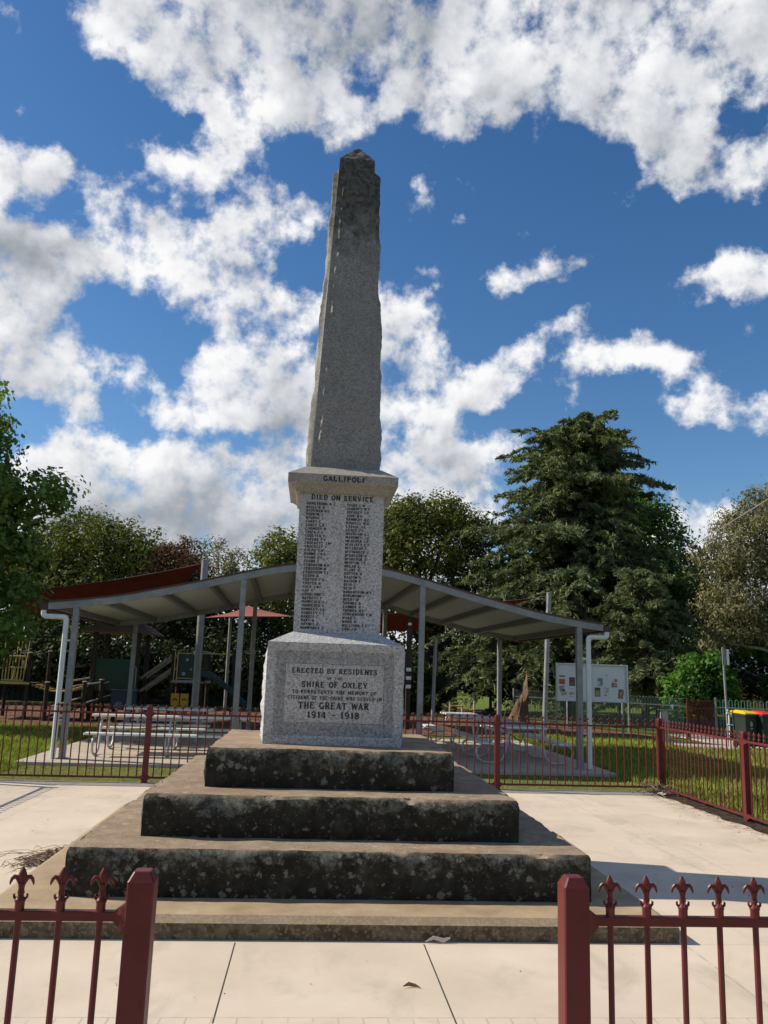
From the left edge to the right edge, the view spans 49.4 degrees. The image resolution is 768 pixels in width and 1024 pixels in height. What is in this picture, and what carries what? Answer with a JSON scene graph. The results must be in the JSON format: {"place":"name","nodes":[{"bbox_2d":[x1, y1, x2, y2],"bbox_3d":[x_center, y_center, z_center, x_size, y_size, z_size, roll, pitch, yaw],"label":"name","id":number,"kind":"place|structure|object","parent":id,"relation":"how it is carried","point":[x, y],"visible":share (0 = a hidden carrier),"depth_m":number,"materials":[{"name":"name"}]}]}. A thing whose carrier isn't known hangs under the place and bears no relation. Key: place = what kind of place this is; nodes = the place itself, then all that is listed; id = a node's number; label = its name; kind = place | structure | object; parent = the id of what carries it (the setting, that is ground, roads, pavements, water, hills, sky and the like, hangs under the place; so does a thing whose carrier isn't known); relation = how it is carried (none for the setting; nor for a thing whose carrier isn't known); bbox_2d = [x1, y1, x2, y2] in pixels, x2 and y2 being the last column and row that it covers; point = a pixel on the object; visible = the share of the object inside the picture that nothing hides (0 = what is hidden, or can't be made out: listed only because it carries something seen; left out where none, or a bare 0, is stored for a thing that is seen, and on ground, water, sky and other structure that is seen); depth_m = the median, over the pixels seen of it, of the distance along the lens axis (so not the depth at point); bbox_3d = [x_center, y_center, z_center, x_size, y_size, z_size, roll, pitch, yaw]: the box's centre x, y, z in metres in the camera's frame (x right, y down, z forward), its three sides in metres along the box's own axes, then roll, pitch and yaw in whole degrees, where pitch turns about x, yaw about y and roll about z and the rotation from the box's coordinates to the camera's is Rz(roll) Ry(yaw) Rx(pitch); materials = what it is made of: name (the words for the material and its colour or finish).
{"place":"outdoors","nodes":[
{"label":"outdoors","id":0,"kind":"place"},
{"bbox_2d":[205,606,293,618],"bbox_3d":[-4.173,3.289,27.361,2.979,0.801,4.623,3,-11,-4],"label":"shade sail","id":1,"kind":"object","parent":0,"point":[249,612],"visible":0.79,"depth_m":26.91,"materials":[{"name":"red fabric"}]},
{"bbox_2d":[15,731,616,776],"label":"slab","id":2,"kind":"structure","parent":0,"point":[192,753],"depth_m":15.13,"materials":[{"name":"concrete"}]},
{"bbox_2d":[118,706,214,743],"bbox_3d":[-4.519,4.471,17.614,1.800,0.666,1.842,3,-11,-6],"label":"picnic table","id":3,"kind":"object","parent":2,"relation":"on","point":[137,719],"visible":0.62,"depth_m":17.35,"materials":[{"name":"metal"}]},
{"bbox_2d":[83,713,250,756],"bbox_3d":[-3.846,4.028,15.172,2.750,0.666,1.842,3,-11,-6],"label":"picnic table","id":4,"kind":"object","parent":2,"relation":"on","point":[167,736],"visible":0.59,"depth_m":14.89,"materials":[{"name":"metal"}]},
{"bbox_2d":[40,563,609,769],"bbox_3d":[-1.204,3.111,17.314,9.960,3.451,5.940,3,-11,-6],"label":"picnic shelter","id":5,"kind":"object","parent":2,"relation":"on","point":[422,599],"visible":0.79,"depth_m":15.92,"materials":[{"name":"metal"}]},
{"bbox_2d":[423,712,511,746],"bbox_3d":[1.838,4.965,19.095,1.842,0.666,1.900,3,-11,-7],"label":"picnic table","id":6,"kind":"object","parent":2,"relation":"on","point":[455,714],"visible":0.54,"depth_m":18.59,"materials":[{"name":"metal"}]},
{"bbox_2d":[450,718,573,764],"bbox_3d":[2.425,4.466,16.381,1.842,0.666,2.750,3,-11,-6],"label":"picnic table","id":7,"kind":"object","parent":2,"relation":"on","point":[508,727],"visible":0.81,"depth_m":15.94,"materials":[{"name":"metal"}]},
{"bbox_2d":[0,701,655,737],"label":"mulch ground","id":8,"kind":"structure","parent":0,"point":[36,717],"depth_m":24.80,"materials":[{"name":"brown wood"}]},
{"bbox_2d":[0,634,44,694],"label":"shrub","id":9,"kind":"object","parent":8,"relation":"on","point":[10,670],"visible":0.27,"depth_m":31.26,"materials":[{"name":"green plant"}]},
{"bbox_2d":[0,641,52,718],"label":"play platform","id":10,"kind":"structure","parent":8,"relation":"on","point":[5,681],"depth_m":23.25,"materials":[{"name":"yellow paint"}]},
{"bbox_2d":[0,619,126,704],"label":"shrub","id":11,"kind":"object","parent":8,"relation":"on","point":[40,648],"visible":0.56,"depth_m":30.84,"materials":[{"name":"green plant"}]},
{"bbox_2d":[41,677,115,720],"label":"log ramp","id":12,"kind":"structure","parent":8,"relation":"on","point":[100,698],"depth_m":22.94,"materials":[{"name":"brown wood"}]},
{"bbox_2d":[80,623,163,720],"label":"play tower","id":13,"kind":"structure","parent":8,"relation":"on","point":[114,673],"depth_m":23.66,"materials":[{"name":"green plastic"}]},
{"bbox_2d":[30,660,92,691],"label":"plank bridge","id":14,"kind":"structure","parent":13,"relation":"attached to","point":[42,686],"depth_m":23.33,"materials":[{"name":"yellow paint"}]},
{"bbox_2d":[81,634,204,705],"bbox_3d":[-9.149,5.931,31.834,5.003,3.044,2.833,5,-11,-16],"label":"shrub","id":15,"kind":"object","parent":8,"relation":"on","point":[126,648],"visible":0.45,"depth_m":31.47,"materials":[{"name":"green plant"}]},
{"bbox_2d":[140,648,246,721],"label":"slide tower","id":16,"kind":"structure","parent":8,"relation":"on","point":[185,666],"depth_m":24.09,"materials":[{"name":"green plastic"}]},
{"bbox_2d":[166,625,265,707],"bbox_3d":[-6.051,5.886,31.880,4.924,3.350,2.875,3,-11,-4],"label":"shrub","id":17,"kind":"object","parent":8,"relation":"on","point":[218,663],"visible":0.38,"depth_m":31.45,"materials":[{"name":"green plant"}]},
{"bbox_2d":[223,617,231,714],"bbox_3d":[-4.998,4.977,26.668,0.204,3.242,0.204,3,-11,-4],"label":"sail pole","id":18,"kind":"object","parent":8,"relation":"on","point":[227,660],"visible":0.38,"depth_m":26.67,"materials":[{"name":"metal"}]},
{"bbox_2d":[243,635,282,698],"bbox_3d":[-2.963,6.161,32.431,4.805,3.226,2.891,3,-11,-4],"label":"shrub","id":19,"kind":"object","parent":8,"relation":"on","point":[257,693],"depth_m":31.70,"materials":[{"name":"green plant"}]},
{"bbox_2d":[404,615,411,729],"bbox_3d":[0.714,4.402,24.207,0.147,3.820,0.144,3,-11,-4],"label":"timber post","id":20,"kind":"object","parent":8,"relation":"on","point":[408,665],"visible":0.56,"depth_m":24.11,"materials":[{"name":"white paint"}]},
{"bbox_2d":[380,613,433,630],"bbox_3d":[-0.278,3.420,25.583,3.606,0.590,4.104,1,-11,4],"label":"shade sail","id":21,"kind":"object","parent":20,"relation":"attached to","point":[396,621],"visible":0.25,"depth_m":25.67,"materials":[{"name":"red fabric"}]},
{"bbox_2d":[431,638,437,724],"bbox_3d":[1.477,5.173,25.152,0.203,2.713,0.203,-7,-14,40],"label":"sail pole","id":22,"kind":"object","parent":8,"relation":"on","point":[434,679],"visible":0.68,"depth_m":25.13,"materials":[{"name":"metal"}]},
{"bbox_2d":[449,701,474,718],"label":"balance bars","id":23,"kind":"object","parent":8,"relation":"on","point":[461,706],"visible":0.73,"depth_m":30.47,"materials":[{"name":"yellow metal"}]},
{"bbox_2d":[508,673,529,722],"bbox_3d":[4.342,6.098,27.292,0.916,1.881,0.750,6,-12,-23],"label":"tree stump","id":24,"kind":"object","parent":8,"relation":"on","point":[520,707],"visible":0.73,"depth_m":27.12,"materials":[{"name":"brown wood"}]},
{"bbox_2d":[542,592,550,736],"bbox_3d":[4.398,4.167,22.735,0.339,3.975,0.232,3,-11,-4],"label":"sail pole","id":25,"kind":"object","parent":8,"relation":"on","point":[546,664],"visible":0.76,"depth_m":22.65,"materials":[{"name":"metal"}]},
{"bbox_2d":[504,596,544,603],"bbox_3d":[2.492,2.912,24.991,4.513,0.587,3.319,0,-11,10],"label":"shade sail","id":26,"kind":"object","parent":25,"relation":"attached to","point":[516,601],"visible":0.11,"depth_m":23.36,"materials":[{"name":"red fabric"}]},
{"bbox_2d":[555,662,628,734],"bbox_3d":[6.097,5.510,24.502,2.163,2.105,0.148,3,-11,-4],"label":"notice board","id":27,"kind":"object","parent":8,"relation":"on","point":[619,673],"visible":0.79,"depth_m":24.57,"materials":[{"name":"metal"}]},
{"bbox_2d":[559,685,564,691],"bbox_3d":[5.213,5.171,24.452,0.196,0.209,0.004,3,-11,-4],"label":"leaflet","id":28,"kind":"object","parent":27,"relation":"attached to","point":[562,688],"visible":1,"depth_m":24.45,"materials":[{"name":"blue paper"}]},
{"bbox_2d":[559,679,564,683],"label":"leaflet","id":29,"kind":"object","parent":27,"relation":"attached to","point":[561,681],"visible":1,"depth_m":24.49,"materials":[{"name":"red paper"}]},
{"bbox_2d":[569,677,574,685],"bbox_3d":[5.518,4.974,24.515,0.176,0.250,0.005,3,-11,-4],"label":"leaflet","id":30,"kind":"object","parent":27,"relation":"attached to","point":[571,681],"visible":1,"depth_m":24.52,"materials":[{"name":"red paper"}]},
{"bbox_2d":[569,688,574,696],"bbox_3d":[5.495,5.291,24.453,0.171,0.250,0.006,3,-11,-4],"label":"leaflet","id":31,"kind":"object","parent":27,"relation":"attached to","point":[571,692],"visible":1,"depth_m":24.45,"materials":[{"name":"white paper"}]},
{"bbox_2d":[595,688,599,696],"bbox_3d":[6.268,5.286,24.522,0.166,0.259,0.005,3,-11,-4],"label":"leaflet","id":32,"kind":"object","parent":27,"relation":"attached to","point":[597,692],"visible":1,"depth_m":24.52,"materials":[{"name":"yellow paper"}]},
{"bbox_2d":[598,678,602,685],"bbox_3d":[6.362,5.005,24.583,0.157,0.240,0.005,3,-11,-4],"label":"leaflet","id":33,"kind":"object","parent":27,"relation":"attached to","point":[600,681],"visible":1,"depth_m":24.58,"materials":[{"name":"blue paper"}]},
{"bbox_2d":[604,687,608,695],"bbox_3d":[6.537,5.285,24.545,0.157,0.259,0.006,3,-11,-4],"label":"leaflet","id":34,"kind":"object","parent":27,"relation":"attached to","point":[606,691],"visible":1,"depth_m":24.55,"materials":[{"name":"white paper"}]},
{"bbox_2d":[611,679,616,686],"bbox_3d":[6.785,5.042,24.612,0.166,0.240,0.006,3,-11,-4],"label":"leaflet","id":35,"kind":"object","parent":27,"relation":"attached to","point":[614,682],"visible":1,"depth_m":24.62,"materials":[{"name":"white paper"}]},
{"bbox_2d":[618,689,623,698],"bbox_3d":[6.966,5.357,24.569,0.193,0.287,0.005,3,-11,-4],"label":"leaflet","id":36,"kind":"object","parent":27,"relation":"attached to","point":[620,694],"visible":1,"depth_m":24.57,"materials":[{"name":"paper"}]},
{"bbox_2d":[513,688,684,733],"bbox_3d":[6.690,6.449,27.012,0.060,1.240,6.770,10,-14,-38],"label":"hoop fence","id":37,"kind":"object","parent":8,"relation":"on","point":[628,711],"visible":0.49,"depth_m":26.30,"materials":[{"name":"metal"}]},
{"bbox_2d":[0,781,767,1023],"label":"paving","id":38,"kind":"structure","parent":0,"point":[622,840],"depth_m":4.63,"materials":[{"name":"concrete"}]},
{"bbox_2d":[0,845,61,856],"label":"dry twigs","id":39,"kind":"object","parent":38,"relation":"on","point":[31,850],"visible":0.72,"depth_m":6.82,"materials":[{"name":"plant"}]},
{"bbox_2d":[0,841,72,870],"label":"needle litter","id":40,"kind":"object","parent":38,"relation":"on","point":[38,857],"visible":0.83,"depth_m":6.58,"materials":[{"name":"brown plant"}]},
{"bbox_2d":[0,866,158,1023],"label":"picket fence","id":41,"kind":"object","parent":38,"relation":"on","point":[132,918],"visible":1,"depth_m":2.23,"materials":[{"name":"red metal"}]},
{"bbox_2d":[0,148,679,943],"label":"war memorial","id":42,"kind":"object","parent":38,"relation":"on","point":[330,800],"visible":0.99,"depth_m":5.92,"materials":[{"name":"stone"}]},
{"bbox_2d":[403,982,420,987],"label":"dead leaf","id":43,"kind":"object","parent":38,"relation":"on","point":[411,984],"visible":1,"depth_m":4.25,"materials":[{"name":"brown plant"}]},
{"bbox_2d":[425,936,449,942],"bbox_3d":[0.320,2.539,4.965,0.153,0.037,0.018,3,-11,-7],"label":"bark curl","id":44,"kind":"object","parent":38,"relation":"on","point":[440,939],"visible":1,"depth_m":4.96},
{"bbox_2d":[557,874,767,1023],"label":"picket fence","id":45,"kind":"object","parent":38,"relation":"on","point":[580,922],"visible":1,"depth_m":2.35,"materials":[{"name":"red metal"}]},
{"bbox_2d":[0,680,767,823],"bbox_3d":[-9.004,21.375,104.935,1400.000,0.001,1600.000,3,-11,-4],"label":"ground","id":46,"kind":"structure","parent":0,"point":[482,704],"depth_m":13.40,"materials":[{"name":"green plant"}]},
{"bbox_2d":[0,553,78,648],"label":"rounded tree","id":47,"kind":"object","parent":46,"relation":"on","point":[42,620],"visible":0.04,"depth_m":35.80,"materials":[{"name":"green plant"}]},
{"bbox_2d":[0,380,90,669],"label":"leafy tree","id":48,"kind":"object","parent":46,"relation":"on","point":[19,548],"visible":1,"depth_m":19.76,"materials":[{"name":"green plant"}]},
{"bbox_2d":[2,501,188,662],"bbox_3d":[-12.403,3.799,36.102,9.222,8.629,5.932,3,-11,-4],"label":"rounded tree","id":49,"kind":"object","parent":46,"relation":"on","point":[96,546],"visible":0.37,"depth_m":35.43,"materials":[{"name":"green plant"}]},
{"bbox_2d":[130,534,225,660],"bbox_3d":[-9.006,4.455,35.364,4.961,7.284,3.964,3,-11,-4],"label":"russet tree","id":50,"kind":"object","parent":46,"relation":"on","point":[183,557],"visible":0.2,"depth_m":35.33,"materials":[{"name":"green plant"}]},
{"bbox_2d":[187,559,208,731],"bbox_3d":[-4.684,3.369,21.177,0.284,4.362,0.284,3,-11,-4],"label":"sail pole","id":51,"kind":"object","parent":46,"relation":"on","point":[198,651],"visible":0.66,"depth_m":21.06,"materials":[{"name":"metal"}]},
{"bbox_2d":[12,563,201,615],"bbox_3d":[-7.969,2.286,23.799,6.063,1.290,5.128,3,-11,-4],"label":"shade sail","id":52,"kind":"object","parent":51,"relation":"attached to","point":[143,582],"visible":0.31,"depth_m":22.26,"materials":[{"name":"red fabric"}]},
{"bbox_2d":[153,560,293,662],"bbox_3d":[-6.656,5.025,34.689,6.322,6.075,3.914,3,-11,-4],"label":"tree","id":53,"kind":"object","parent":46,"relation":"on","point":[276,630],"visible":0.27,"depth_m":34.14,"materials":[{"name":"green plant"}]},
{"bbox_2d":[194,534,253,623],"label":"sparse tree","id":54,"kind":"object","parent":46,"relation":"on","point":[232,559],"visible":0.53,"depth_m":40.04,"materials":[{"name":"green plant"}]},
{"bbox_2d":[0,667,456,712],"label":"sheet fence","id":55,"kind":"object","parent":46,"relation":"on","point":[38,696],"visible":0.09,"depth_m":33.04,"materials":[{"name":"metal"}]},
{"bbox_2d":[243,524,297,642],"bbox_3d":[-3.707,4.472,36.830,5.999,8.138,4.653,3,-11,-4],"label":"rounded tree","id":56,"kind":"object","parent":46,"relation":"on","point":[281,554],"visible":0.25,"depth_m":36.45,"materials":[{"name":"green plant"}]},
{"bbox_2d":[0,780,651,792],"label":"kerb","id":57,"kind":"structure","parent":46,"relation":"on","point":[156,782],"depth_m":11.26,"materials":[{"name":"grey concrete"}]},
{"bbox_2d":[0,701,665,790],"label":"picket fence","id":58,"kind":"object","parent":57,"relation":"on","point":[149,714],"visible":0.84,"depth_m":11.74,"materials":[{"name":"red metal"}]},
{"bbox_2d":[18,576,704,696],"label":"wood","id":59,"kind":"object","parent":46,"relation":"on","point":[392,635],"depth_m":66.47,"materials":[{"name":"green plant"}]},
{"bbox_2d":[380,631,412,651],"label":"shrub","id":60,"kind":"object","parent":46,"relation":"on","point":[394,640],"visible":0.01,"depth_m":35.79,"materials":[{"name":"green plant"}]},
{"bbox_2d":[403,648,453,712],"bbox_3d":[0.838,6.737,33.252,4.076,2.641,3.337,3,-11,-4],"label":"shrub","id":61,"kind":"object","parent":46,"relation":"on","point":[427,692],"visible":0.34,"depth_m":32.80,"materials":[{"name":"green plant"}]},
{"bbox_2d":[397,625,479,694],"bbox_3d":[2.177,7.013,39.280,5.280,4.438,2.969,3,-11,-4],"label":"shrub","id":62,"kind":"object","parent":46,"relation":"on","point":[414,646],"visible":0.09,"depth_m":38.89,"materials":[{"name":"green plant"}]},
{"bbox_2d":[381,483,510,673],"bbox_3d":[2.379,3.773,37.504,9.727,10.176,5.451,3,-11,-4],"label":"tall tree","id":63,"kind":"object","parent":46,"relation":"on","point":[411,524],"visible":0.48,"depth_m":37.23,"materials":[{"name":"green plant"}]},
{"bbox_2d":[439,634,504,706],"bbox_3d":[4.729,7.066,38.451,5.350,4.190,3.208,3,-11,-4],"label":"shrub","id":64,"kind":"object","parent":46,"relation":"on","point":[490,703],"visible":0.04,"depth_m":38.03,"materials":[{"name":"green plant"}]},
{"bbox_2d":[464,650,553,709],"bbox_3d":[5.926,7.198,36.489,5.150,3.278,2.974,3,-11,-4],"label":"shrub","id":65,"kind":"object","parent":46,"relation":"on","point":[471,691],"visible":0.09,"depth_m":35.70,"materials":[{"name":"green plant"}]},
{"bbox_2d":[424,409,705,723],"bbox_3d":[7.186,2.177,35.321,12.935,13.687,12.709,3,-11,-4],"label":"cedar tree","id":66,"kind":"object","parent":46,"relation":"on","point":[578,532],"visible":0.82,"depth_m":33.76,"materials":[{"name":"green plant"}]},
{"bbox_2d":[584,567,719,725],"bbox_3d":[8.741,4.650,28.856,4.974,5.596,4.824,3,-11,-4],"label":"cedar tree","id":67,"kind":"object","parent":46,"relation":"on","point":[649,590],"visible":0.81,"depth_m":28.47,"materials":[{"name":"green plant"}]},
{"bbox_2d":[657,704,674,742],"bbox_3d":[7.468,5.625,22.090,0.400,1.065,0.210,3,-11,-4],"label":"drinking fountain","id":68,"kind":"object","parent":46,"relation":"on","point":[664,714],"visible":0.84,"depth_m":22.06,"materials":[{"name":"grey paint"}]},
{"bbox_2d":[620,487,729,715],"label":"rounded tree","id":69,"kind":"object","parent":46,"relation":"on","point":[659,524],"visible":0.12,"depth_m":40.18,"materials":[{"name":"green plant"}]},
{"bbox_2d":[656,648,758,731],"bbox_3d":[9.923,5.646,26.198,3.210,2.730,2.055,3,-11,-4],"label":"maple shrub","id":70,"kind":"object","parent":46,"relation":"on","point":[694,677],"visible":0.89,"depth_m":25.82,"materials":[{"name":"green plant"}]},
{"bbox_2d":[665,565,767,692],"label":"leaning tree","id":71,"kind":"object","parent":46,"relation":"on","point":[678,593],"visible":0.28,"depth_m":33.84,"materials":[{"name":"green plant"}]},
{"bbox_2d":[680,474,767,657],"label":"spotted gum","id":72,"kind":"object","parent":46,"relation":"on","point":[732,567],"visible":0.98,"depth_m":30.29,"materials":[{"name":"green plant"}]},
{"bbox_2d":[726,709,733,743],"bbox_3d":[8.508,5.350,20.506,0.160,0.980,0.072,3,-11,-4],"label":"standpipe","id":73,"kind":"object","parent":46,"relation":"on","point":[728,713],"visible":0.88,"depth_m":20.55,"materials":[{"name":"grey metal"}]},
{"bbox_2d":[711,648,767,714],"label":"cottage","id":74,"kind":"structure","parent":46,"relation":"on","point":[760,705],"depth_m":42.17,"materials":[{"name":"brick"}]},
{"bbox_2d":[726,629,767,710],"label":"shrub","id":75,"kind":"object","parent":46,"relation":"on","point":[757,667],"visible":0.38,"depth_m":37.98,"materials":[{"name":"green plant"}]},
{"bbox_2d":[0,0,767,661],"label":"sky","id":76,"kind":"structure","parent":0,"point":[573,211],"materials":[{"name":"blue"}]},
{"bbox_2d":[457,709,732,725],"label":"road","id":77,"kind":"structure","parent":0,"point":[684,722],"depth_m":34.95,"materials":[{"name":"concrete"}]},
{"bbox_2d":[649,791,767,833],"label":"soil","id":78,"kind":"structure","parent":0,"point":[723,814],"depth_m":10.24,"materials":[{"name":"brown soil"}]},
{"bbox_2d":[632,778,685,796],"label":"dry weeds","id":79,"kind":"object","parent":78,"relation":"on","point":[661,789],"visible":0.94,"depth_m":11.69,"materials":[{"name":"plant"}]},
{"bbox_2d":[660,720,767,823],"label":"picket fence","id":80,"kind":"object","parent":78,"relation":"on","point":[743,740],"visible":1,"depth_m":10.21,"materials":[{"name":"red metal"}]},
{"bbox_2d":[654,499,767,569],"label":"overhead cable","id":81,"kind":"object","parent":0,"point":[719,529],"visible":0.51,"depth_m":28.90,"materials":[{"name":"black rubber"}]},
{"bbox_2d":[670,734,767,749],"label":"path","id":82,"kind":"structure","parent":0,"point":[711,741],"depth_m":22.48,"materials":[{"name":"concrete"}]},
{"bbox_2d":[721,647,729,746],"bbox_3d":[8.731,4.747,21.284,0.193,2.571,0.092,3,-11,-4],"label":"parking sign","id":83,"kind":"object","parent":82,"relation":"on","point":[725,652],"visible":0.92,"depth_m":21.34,"materials":[{"name":"metal"}]},
{"bbox_2d":[714,697,767,735],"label":"hoop fence","id":84,"kind":"object","parent":82,"relation":"on","point":[716,715],"visible":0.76,"depth_m":24.23,"materials":[{"name":"metal"}]},
{"bbox_2d":[686,698,713,736],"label":"hoop gate","id":85,"kind":"structure","parent":84,"relation":"attached to","point":[688,702],"depth_m":24.36,"materials":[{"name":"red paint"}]},
{"bbox_2d":[730,710,757,747],"bbox_3d":[9.041,5.440,20.933,0.376,0.933,0.668,4,-11,-10],"label":"wheelie bin","id":86,"kind":"object","parent":82,"relation":"on","point":[744,720],"visible":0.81,"depth_m":20.72,"materials":[{"name":"black paint"}]},
{"bbox_2d":[752,710,767,748],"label":"wheelie bin","id":87,"kind":"object","parent":82,"relation":"on","point":[762,723],"visible":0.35,"depth_m":20.60,"materials":[{"name":"black paint"}]}
]}

